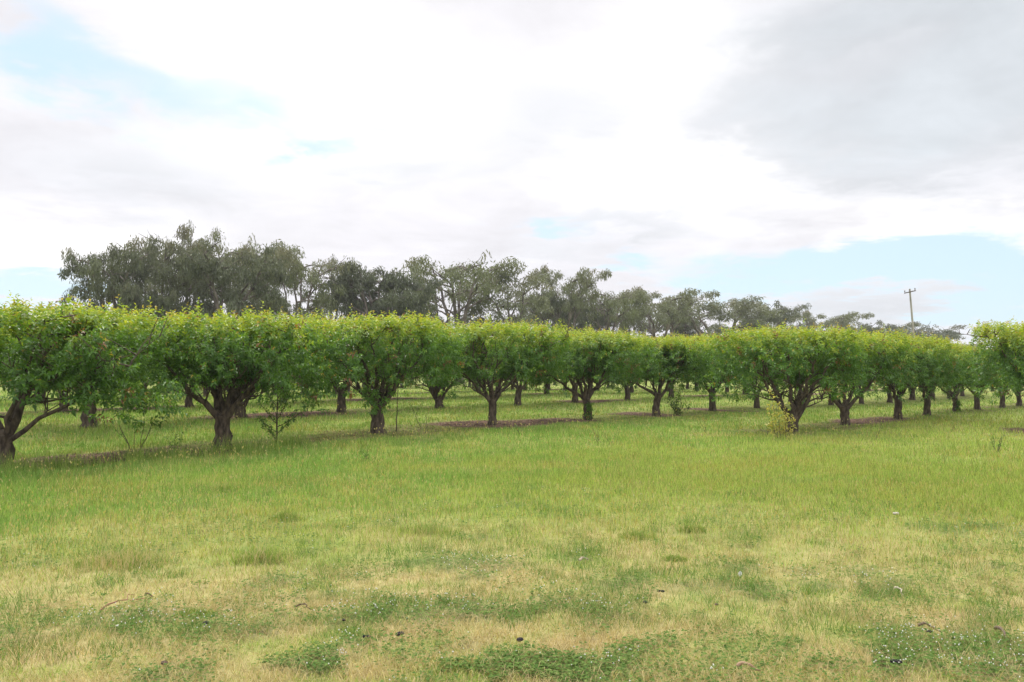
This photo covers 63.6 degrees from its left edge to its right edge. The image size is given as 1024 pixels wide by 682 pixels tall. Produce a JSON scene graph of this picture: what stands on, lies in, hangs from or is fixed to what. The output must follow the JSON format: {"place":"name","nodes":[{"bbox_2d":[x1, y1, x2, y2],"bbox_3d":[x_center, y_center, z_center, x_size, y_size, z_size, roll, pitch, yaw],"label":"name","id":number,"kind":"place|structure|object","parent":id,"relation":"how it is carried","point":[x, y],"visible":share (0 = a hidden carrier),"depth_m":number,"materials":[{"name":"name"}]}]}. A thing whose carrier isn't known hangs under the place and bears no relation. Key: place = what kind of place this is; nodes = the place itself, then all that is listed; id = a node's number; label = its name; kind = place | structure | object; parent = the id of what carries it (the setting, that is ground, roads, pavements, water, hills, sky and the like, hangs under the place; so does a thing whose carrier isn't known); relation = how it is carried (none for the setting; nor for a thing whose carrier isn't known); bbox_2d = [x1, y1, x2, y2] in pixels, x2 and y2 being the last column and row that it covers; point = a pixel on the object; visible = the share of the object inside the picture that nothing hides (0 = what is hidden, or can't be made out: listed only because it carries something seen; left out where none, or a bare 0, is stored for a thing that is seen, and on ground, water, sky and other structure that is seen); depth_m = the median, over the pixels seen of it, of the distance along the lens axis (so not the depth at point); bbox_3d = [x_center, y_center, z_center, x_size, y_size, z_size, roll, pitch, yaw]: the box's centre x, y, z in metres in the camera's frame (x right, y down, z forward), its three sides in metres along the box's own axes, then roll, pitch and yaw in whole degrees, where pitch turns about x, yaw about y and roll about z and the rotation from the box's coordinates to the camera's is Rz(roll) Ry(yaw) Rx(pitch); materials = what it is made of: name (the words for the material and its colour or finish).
{"place":"outdoors","nodes":[
{"label":"outdoors","id":0,"kind":"place"},
{"bbox_2d":[0,376,1023,681],"bbox_3d":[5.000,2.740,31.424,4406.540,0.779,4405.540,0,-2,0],"label":"ground","id":1,"kind":"structure","parent":0,"point":[364,432],"depth_m":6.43,"materials":[{"name":"plant"}]},
{"bbox_2d":[0,357,71,403],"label":"orchard tree","id":2,"kind":"object","parent":1,"relation":"on","point":[44,395],"depth_m":31.52,"materials":[{"name":"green plant"}]},
{"bbox_2d":[0,337,129,411],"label":"orchard tree","id":3,"kind":"object","parent":1,"relation":"on","point":[66,408],"depth_m":26.23,"materials":[{"name":"green plant"}]},
{"bbox_2d":[0,290,191,467],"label":"orchard tree","id":4,"kind":"object","parent":1,"relation":"on","point":[39,372],"visible":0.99,"depth_m":13.42,"materials":[{"name":"green plant"}]},
{"bbox_2d":[0,308,191,427],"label":"orchard tree","id":5,"kind":"object","parent":1,"relation":"on","point":[85,417],"visible":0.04,"depth_m":20.58,"materials":[{"name":"green plant"}]},
{"bbox_2d":[56,233,164,316],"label":"gum tree","id":6,"kind":"object","parent":1,"relation":"on","point":[98,274],"visible":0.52,"depth_m":62.54,"materials":[{"name":"green plant"}]},
{"bbox_2d":[57,543,169,572],"bbox_3d":[-3.113,1.702,6.501,0.820,0.167,0.557,0,-2,0],"label":"grass tussock","id":7,"kind":"object","parent":1,"relation":"on","point":[125,562],"depth_m":6.47,"materials":[{"name":"green plant"}]},
{"bbox_2d":[100,594,142,610],"bbox_3d":[-2.577,1.706,5.417,0.080,0.040,0.350,-1,-2,23],"label":"fallen stick","id":8,"kind":"object","parent":1,"relation":"on","point":[103,607],"visible":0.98,"depth_m":5.42,"materials":[{"name":"brown wood"}]},
{"bbox_2d":[114,415,156,453],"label":"sapling","id":9,"kind":"object","parent":1,"relation":"on","point":[134,435],"visible":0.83,"depth_m":14.73,"materials":[{"name":"green plant"}]},
{"bbox_2d":[117,278,178,321],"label":"gum tree","id":10,"kind":"object","parent":1,"relation":"on","point":[130,295],"visible":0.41,"depth_m":56.79,"materials":[{"name":"green plant"}]},
{"bbox_2d":[106,224,237,386],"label":"gum tree","id":11,"kind":"object","parent":1,"relation":"on","point":[162,271],"visible":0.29,"depth_m":66.33,"materials":[{"name":"green plant"}]},
{"bbox_2d":[164,432,182,451],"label":"weed clump","id":12,"kind":"object","parent":1,"relation":"on","point":[175,442],"visible":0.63,"depth_m":15.58,"materials":[{"name":"green plant"}]},
{"bbox_2d":[142,355,222,406],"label":"orchard tree","id":13,"kind":"object","parent":1,"relation":"on","point":[188,401],"depth_m":29.30,"materials":[{"name":"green plant"}]},
{"bbox_2d":[139,221,228,305],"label":"gum tree","id":14,"kind":"object","parent":1,"relation":"on","point":[215,235],"visible":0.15,"depth_m":74.99,"materials":[{"name":"green plant"}]},
{"bbox_2d":[162,378,208,397],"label":"orchard tree","id":15,"kind":"object","parent":1,"relation":"on","point":[205,393],"depth_m":42.97,"materials":[{"name":"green plant"}]},
{"bbox_2d":[176,605,216,617],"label":"grass tussock","id":16,"kind":"object","parent":1,"relation":"on","point":[190,611],"depth_m":5.24,"materials":[{"name":"green plant"}]},
{"bbox_2d":[75,297,342,448],"bbox_3d":[-5.936,0.764,16.663,4.717,2.990,4.607,0,-2,0],"label":"orchard tree","id":17,"kind":"object","parent":1,"relation":"on","point":[244,371],"visible":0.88,"depth_m":16.14,"materials":[{"name":"green plant"}]},
{"bbox_2d":[203,482,234,492],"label":"grass tussock","id":18,"kind":"object","parent":1,"relation":"on","point":[222,487],"depth_m":10.37,"materials":[{"name":"green plant"}]},
{"bbox_2d":[160,238,300,325],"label":"gum tree","id":19,"kind":"object","parent":1,"relation":"on","point":[222,274],"visible":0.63,"depth_m":64.96,"materials":[{"name":"green plant"}]},
{"bbox_2d":[177,233,289,317],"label":"gum tree","id":20,"kind":"object","parent":1,"relation":"on","point":[253,249],"visible":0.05,"depth_m":81.14,"materials":[{"name":"green plant"}]},
{"bbox_2d":[150,315,320,417],"bbox_3d":[-7.931,0.831,23.999,3.776,3.155,5.036,-2,-3,44],"label":"orchard tree","id":21,"kind":"object","parent":1,"relation":"on","point":[242,409],"visible":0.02,"depth_m":23.71,"materials":[{"name":"green plant"}]},
{"bbox_2d":[225,542,294,566],"bbox_3d":[-2.022,1.704,6.649,0.612,0.176,0.429,0,-2,0],"label":"grass tussock","id":22,"kind":"object","parent":1,"relation":"on","point":[258,553],"depth_m":6.62,"materials":[{"name":"green plant"}]},
{"bbox_2d":[223,242,300,320],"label":"gum tree","id":23,"kind":"object","parent":1,"relation":"on","point":[268,306],"visible":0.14,"depth_m":76.30,"materials":[{"name":"green plant"}]},
{"bbox_2d":[222,345,320,401],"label":"orchard tree","id":24,"kind":"object","parent":1,"relation":"on","point":[276,388],"visible":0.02,"depth_m":32.06,"materials":[{"name":"green plant"}]},
{"bbox_2d":[250,370,315,439],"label":"sapling","id":25,"kind":"object","parent":1,"relation":"on","point":[277,407],"visible":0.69,"depth_m":17.14,"materials":[{"name":"green plant"}]},
{"bbox_2d":[266,508,305,521],"bbox_3d":[-2.333,1.791,8.540,0.453,0.167,0.338,0,-2,0],"label":"grass tussock","id":26,"kind":"object","parent":1,"relation":"on","point":[283,515],"depth_m":8.51,"materials":[{"name":"green plant"}]},
{"bbox_2d":[243,245,352,320],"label":"gum tree","id":27,"kind":"object","parent":1,"relation":"on","point":[295,269],"visible":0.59,"depth_m":74.59,"materials":[{"name":"green plant"}]},
{"bbox_2d":[291,253,357,382],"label":"gum tree","id":28,"kind":"object","parent":1,"relation":"on","point":[332,304],"visible":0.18,"depth_m":83.06,"materials":[{"name":"green plant"}]},
{"bbox_2d":[270,314,412,412],"bbox_3d":[-5.488,0.825,26.811,5.227,3.204,3.817,2,-3,-38],"label":"orchard tree","id":29,"kind":"object","parent":1,"relation":"on","point":[341,403],"visible":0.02,"depth_m":26.55,"materials":[{"name":"green plant"}]},
{"bbox_2d":[322,338,412,394],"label":"orchard tree","id":30,"kind":"object","parent":1,"relation":"on","point":[373,378],"visible":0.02,"depth_m":35.21,"materials":[{"name":"green plant"}]},
{"bbox_2d":[274,304,467,433],"bbox_3d":[-3.209,0.757,19.543,5.358,3.076,3.813,2,-3,-39],"label":"orchard tree","id":31,"kind":"object","parent":1,"relation":"on","point":[358,336],"visible":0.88,"depth_m":18.93,"materials":[{"name":"green plant"}]},
{"bbox_2d":[317,257,442,385],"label":"gum tree","id":32,"kind":"object","parent":1,"relation":"on","point":[357,285],"visible":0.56,"depth_m":78.80,"materials":[{"name":"green plant"}]},
{"bbox_2d":[382,473,402,527],"bbox_3d":[-1.173,1.554,8.046,0.236,0.532,0.050,0,-2,12],"label":"weed stalk","id":33,"kind":"object","parent":1,"relation":"on","point":[392,500],"visible":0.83,"depth_m":8.03,"materials":[{"name":"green plant"}]},
{"bbox_2d":[395,390,399,430],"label":"sapling","id":34,"kind":"object","parent":1,"relation":"on","point":[397,407],"visible":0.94,"depth_m":19.66,"materials":[{"name":"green plant"}]},
{"bbox_2d":[409,404,427,428],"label":"sapling","id":35,"kind":"object","parent":1,"relation":"on","point":[418,418],"visible":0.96,"depth_m":20.31,"materials":[{"name":"green plant"}]},
{"bbox_2d":[400,521,461,536],"bbox_3d":[-0.778,1.771,7.811,0.629,0.140,0.400,0,-2,0],"label":"grass tussock","id":36,"kind":"object","parent":1,"relation":"on","point":[434,528],"depth_m":7.81,"materials":[{"name":"green plant"}]},
{"bbox_2d":[387,335,498,408],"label":"orchard tree","id":37,"kind":"object","parent":1,"relation":"on","point":[434,392],"visible":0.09,"depth_m":29.51,"materials":[{"name":"green plant"}]},
{"bbox_2d":[412,269,484,323],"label":"gum tree","id":38,"kind":"object","parent":1,"relation":"on","point":[435,309],"visible":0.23,"depth_m":92.53,"materials":[{"name":"green plant"}]},
{"bbox_2d":[380,249,526,383],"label":"gum tree","id":39,"kind":"object","parent":1,"relation":"on","point":[452,275],"visible":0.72,"depth_m":90.57,"materials":[{"name":"green plant"}]},
{"bbox_2d":[414,313,576,425],"bbox_3d":[-0.498,0.869,22.523,4.637,3.038,4.417,0,-2,0],"label":"orchard tree","id":40,"kind":"object","parent":1,"relation":"on","point":[522,363],"visible":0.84,"depth_m":22.11,"materials":[{"name":"green plant"}]},
{"bbox_2d":[468,271,553,381],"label":"gum tree","id":41,"kind":"object","parent":1,"relation":"on","point":[529,300],"visible":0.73,"depth_m":92.04,"materials":[{"name":"green plant"}]},
{"bbox_2d":[0,392,1022,467],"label":"leaf litter","id":42,"kind":"object","parent":1,"relation":"on","point":[576,419],"visible":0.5,"depth_m":21.14,"materials":[{"name":"brown plant"}]},
{"bbox_2d":[0,483,1023,681],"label":"clover","id":43,"kind":"object","parent":1,"relation":"on","point":[512,658],"depth_m":4.75,"materials":[{"name":"green plant"}]},
{"bbox_2d":[467,336,569,405],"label":"orchard tree","id":44,"kind":"object","parent":1,"relation":"on","point":[518,392],"visible":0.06,"depth_m":32.62,"materials":[{"name":"green plant"}]},
{"bbox_2d":[519,370,572,393],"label":"orchard tree","id":45,"kind":"object","parent":1,"relation":"on","point":[547,387],"depth_m":43.77,"materials":[{"name":"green plant"}]},
{"bbox_2d":[514,291,592,331],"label":"gum tree","id":46,"kind":"object","parent":1,"relation":"on","point":[553,301],"visible":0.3,"depth_m":106.28,"materials":[{"name":"green plant"}]},
{"bbox_2d":[525,335,607,402],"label":"orchard tree","id":47,"kind":"object","parent":1,"relation":"on","point":[575,396],"visible":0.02,"depth_m":35.49,"materials":[{"name":"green plant"}]},
{"bbox_2d":[526,263,611,379],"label":"gum tree","id":48,"kind":"object","parent":1,"relation":"on","point":[585,282],"visible":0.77,"depth_m":104.52,"materials":[{"name":"green plant"}]},
{"bbox_2d":[562,296,617,335],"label":"gum tree","id":49,"kind":"object","parent":1,"relation":"on","point":[600,322],"visible":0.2,"depth_m":113.68,"materials":[{"name":"green plant"}]},
{"bbox_2d":[520,322,660,419],"bbox_3d":[2.249,1.003,25.485,4.653,3.071,3.843,1,-2,-31],"label":"orchard tree","id":50,"kind":"object","parent":1,"relation":"on","point":[590,363],"visible":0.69,"depth_m":25.16,"materials":[{"name":"green plant"}]},
{"bbox_2d":[563,286,651,333],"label":"gum tree","id":51,"kind":"object","parent":1,"relation":"on","point":[626,302],"visible":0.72,"depth_m":110.93,"materials":[{"name":"green plant"}]},
{"bbox_2d":[592,347,666,399],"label":"orchard tree","id":52,"kind":"object","parent":1,"relation":"on","point":[627,393],"visible":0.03,"depth_m":38.41,"materials":[{"name":"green plant"}]},
{"bbox_2d":[603,375,657,392],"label":"orchard tree","id":53,"kind":"object","parent":1,"relation":"on","point":[631,389],"depth_m":49.93,"materials":[{"name":"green plant"}]},
{"bbox_2d":[618,528,653,539],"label":"grass tussock","id":54,"kind":"object","parent":1,"relation":"on","point":[639,533],"depth_m":7.56,"materials":[{"name":"green plant"}]},
{"bbox_2d":[618,303,657,336],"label":"gum tree","id":55,"kind":"object","parent":1,"relation":"on","point":[622,327],"visible":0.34,"depth_m":123.50,"materials":[{"name":"green plant"}]},
{"bbox_2d":[597,329,719,415],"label":"orchard tree","id":56,"kind":"object","parent":1,"relation":"on","point":[671,358],"visible":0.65,"depth_m":27.97,"materials":[{"name":"green plant"}]},
{"bbox_2d":[616,286,719,375],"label":"gum tree","id":57,"kind":"object","parent":1,"relation":"on","point":[673,317],"visible":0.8,"depth_m":119.05,"materials":[{"name":"green plant"}]},
{"bbox_2d":[661,552,688,561],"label":"grass tussock","id":58,"kind":"object","parent":1,"relation":"on","point":[675,557],"depth_m":6.65,"materials":[{"name":"green plant"}]},
{"bbox_2d":[667,390,692,414],"bbox_3d":[5.797,2.184,28.838,0.938,0.930,0.414,0,-2,-5],"label":"shrub","id":59,"kind":"object","parent":1,"relation":"on","point":[678,410],"visible":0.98,"depth_m":28.81,"materials":[{"name":"green plant"}]},
{"bbox_2d":[654,372,708,397],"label":"orchard tree","id":60,"kind":"object","parent":1,"relation":"on","point":[671,390],"depth_m":41.57,"materials":[{"name":"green plant"}]},
{"bbox_2d":[674,374,706,391],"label":"orchard tree","id":61,"kind":"object","parent":1,"relation":"on","point":[687,379],"depth_m":55.79,"materials":[{"name":"green plant"}]},
{"bbox_2d":[662,311,719,337],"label":"gum tree","id":62,"kind":"object","parent":1,"relation":"on","point":[693,330],"visible":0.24,"depth_m":134.67,"materials":[{"name":"green plant"}]},
{"bbox_2d":[676,522,707,533],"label":"grass tussock","id":63,"kind":"object","parent":1,"relation":"on","point":[686,527],"depth_m":7.83,"materials":[{"name":"green plant"}]},
{"bbox_2d":[658,329,765,410],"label":"orchard tree","id":64,"kind":"object","parent":1,"relation":"on","point":[712,406],"visible":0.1,"depth_m":31.01,"materials":[{"name":"green plant"}]},
{"bbox_2d":[645,295,786,338],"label":"gum tree","id":65,"kind":"object","parent":1,"relation":"on","point":[745,305],"visible":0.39,"depth_m":130.07,"materials":[{"name":"green plant"}]},
{"bbox_2d":[736,661,760,670],"bbox_3d":[1.201,1.651,4.201,0.127,0.039,0.032,0,-2,6],"label":"fallen stick","id":66,"kind":"object","parent":1,"relation":"on","point":[739,664],"visible":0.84,"depth_m":4.20,"materials":[{"name":"brown wood"}]},
{"bbox_2d":[705,344,809,407],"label":"orchard tree","id":67,"kind":"object","parent":1,"relation":"on","point":[756,403],"visible":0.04,"depth_m":34.07,"materials":[{"name":"green plant"}]},
{"bbox_2d":[738,423,786,434],"bbox_3d":[6.147,2.128,20.208,1.260,0.405,0.225,0,-2,0],"label":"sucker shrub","id":68,"kind":"object","parent":1,"relation":"on","point":[760,427],"visible":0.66,"depth_m":20.21,"materials":[{"name":"green plant"}]},
{"bbox_2d":[729,298,811,330],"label":"gum tree","id":69,"kind":"object","parent":1,"relation":"on","point":[777,320],"visible":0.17,"depth_m":144.84,"materials":[{"name":"green plant"}]},
{"bbox_2d":[765,389,795,438],"bbox_3d":[6.116,1.679,18.921,0.758,1.176,0.417,0,-2,-6],"label":"sucker shrub","id":70,"kind":"object","parent":1,"relation":"on","point":[778,426],"visible":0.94,"depth_m":18.87,"materials":[{"name":"green plant"}]},
{"bbox_2d":[704,319,874,431],"bbox_3d":[7.473,1.012,21.721,3.761,3.142,5.017,-2,-3,44],"label":"orchard tree","id":71,"kind":"object","parent":1,"relation":"on","point":[839,343],"visible":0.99,"depth_m":21.21,"materials":[{"name":"green plant"}]},
{"bbox_2d":[769,318,822,345],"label":"gum tree","id":72,"kind":"object","parent":1,"relation":"on","point":[809,322],"visible":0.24,"depth_m":160.16,"materials":[{"name":"green plant"}]},
{"bbox_2d":[765,364,843,402],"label":"orchard tree","id":73,"kind":"object","parent":1,"relation":"on","point":[809,382],"depth_m":37.29,"materials":[{"name":"green plant"}]},
{"bbox_2d":[786,309,874,330],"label":"gum tree","id":74,"kind":"object","parent":1,"relation":"on","point":[845,320],"visible":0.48,"depth_m":162.64,"materials":[{"name":"green plant"}]},
{"bbox_2d":[793,354,875,404],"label":"orchard tree","id":75,"kind":"object","parent":1,"relation":"on","point":[830,403],"depth_m":40.11,"materials":[{"name":"green plant"}]},
{"bbox_2d":[777,324,919,424],"bbox_3d":[10.068,1.057,24.749,4.430,3.075,4.524,0,-2,0],"label":"orchard tree","id":76,"kind":"object","parent":1,"relation":"on","point":[897,354],"visible":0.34,"depth_m":24.34,"materials":[{"name":"green plant"}]},
{"bbox_2d":[821,376,884,403],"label":"orchard tree","id":77,"kind":"object","parent":1,"relation":"on","point":[861,399],"depth_m":43.20,"materials":[{"name":"green plant"}]},
{"bbox_2d":[831,320,921,336],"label":"gum tree","id":78,"kind":"object","parent":1,"relation":"on","point":[869,328],"visible":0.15,"depth_m":182.09,"materials":[{"name":"green plant"}]},
{"bbox_2d":[871,380,895,402],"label":"orchard tree","id":79,"kind":"object","parent":1,"relation":"on","point":[889,398],"visible":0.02,"depth_m":45.93,"materials":[{"name":"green plant"}]},
{"bbox_2d":[890,659,902,663],"bbox_3d":[1.978,1.651,4.255,0.061,0.027,0.036,0,-2,13],"label":"dark clod","id":80,"kind":"object","parent":1,"relation":"on","point":[895,660],"visible":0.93,"depth_m":4.24,"materials":[{"name":"black soil"}]},
{"bbox_2d":[838,330,964,418],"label":"orchard tree","id":81,"kind":"object","parent":1,"relation":"on","point":[929,347],"visible":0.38,"depth_m":27.64,"materials":[{"name":"green plant"}]},
{"bbox_2d":[904,288,915,337],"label":"utility pole","id":82,"kind":"object","parent":1,"relation":"on","point":[909,292],"visible":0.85,"depth_m":75.06,"materials":[{"name":"wood"}]},
{"bbox_2d":[906,384,916,399],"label":"orchard tree","id":83,"kind":"object","parent":1,"relation":"on","point":[912,395],"depth_m":49.05,"materials":[{"name":"brown plant"}]},
{"bbox_2d":[856,321,968,347],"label":"gum tree","id":84,"kind":"object","parent":1,"relation":"on","point":[951,333],"visible":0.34,"depth_m":201.72,"materials":[{"name":"green plant"}]},
{"bbox_2d":[917,621,940,631],"bbox_3d":[2.483,1.697,4.919,0.134,0.038,0.033,-1,-2,37],"label":"fallen stick","id":85,"kind":"object","parent":1,"relation":"on","point":[921,623],"visible":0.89,"depth_m":4.93,"materials":[{"name":"wood"}]},
{"bbox_2d":[875,338,983,415],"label":"orchard tree","id":86,"kind":"object","parent":1,"relation":"on","point":[959,351],"visible":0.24,"depth_m":30.25,"materials":[{"name":"green plant"}]},
{"bbox_2d":[911,346,1001,411],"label":"orchard tree","id":87,"kind":"object","parent":1,"relation":"on","point":[956,403],"visible":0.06,"depth_m":33.87,"materials":[{"name":"green plant"}]},
{"bbox_2d":[941,347,1016,409],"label":"orchard tree","id":88,"kind":"object","parent":1,"relation":"on","point":[977,403],"visible":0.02,"depth_m":36.48,"materials":[{"name":"green plant"}]},
{"bbox_2d":[959,315,1023,404],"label":"orchard tree","id":89,"kind":"object","parent":1,"relation":"on","point":[1001,345],"visible":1,"depth_m":22.57,"materials":[{"name":"green plant"}]},
{"bbox_2d":[964,382,1021,407],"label":"orchard tree","id":90,"kind":"object","parent":1,"relation":"on","point":[1002,402],"visible":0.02,"depth_m":39.50,"materials":[{"name":"green plant"}]},
{"bbox_2d":[991,434,1004,449],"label":"weed stalk","id":91,"kind":"object","parent":1,"relation":"on","point":[999,442],"visible":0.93,"depth_m":15.98,"materials":[{"name":"green plant"}]},
{"bbox_2d":[994,626,1009,640],"bbox_3d":[2.812,1.671,4.731,0.030,0.042,0.216,0,-2,9],"label":"fallen stick","id":92,"kind":"object","parent":1,"relation":"on","point":[999,628],"visible":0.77,"depth_m":4.75,"materials":[{"name":"brown wood"}]},
{"bbox_2d":[982,383,1023,405],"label":"orchard tree","id":93,"kind":"object","parent":1,"relation":"on","point":[1019,399],"visible":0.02,"depth_m":42.43,"materials":[{"name":"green plant"}]},
{"bbox_2d":[998,335,1022,394],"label":"orchard tree","id":94,"kind":"object","parent":1,"relation":"on","point":[1016,388],"visible":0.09,"depth_m":25.61,"materials":[{"name":"green plant"}]},
{"bbox_2d":[0,0,1023,348],"label":"sky","id":95,"kind":"structure","parent":0,"point":[837,157],"materials":[{"name":"white"}]}
]}

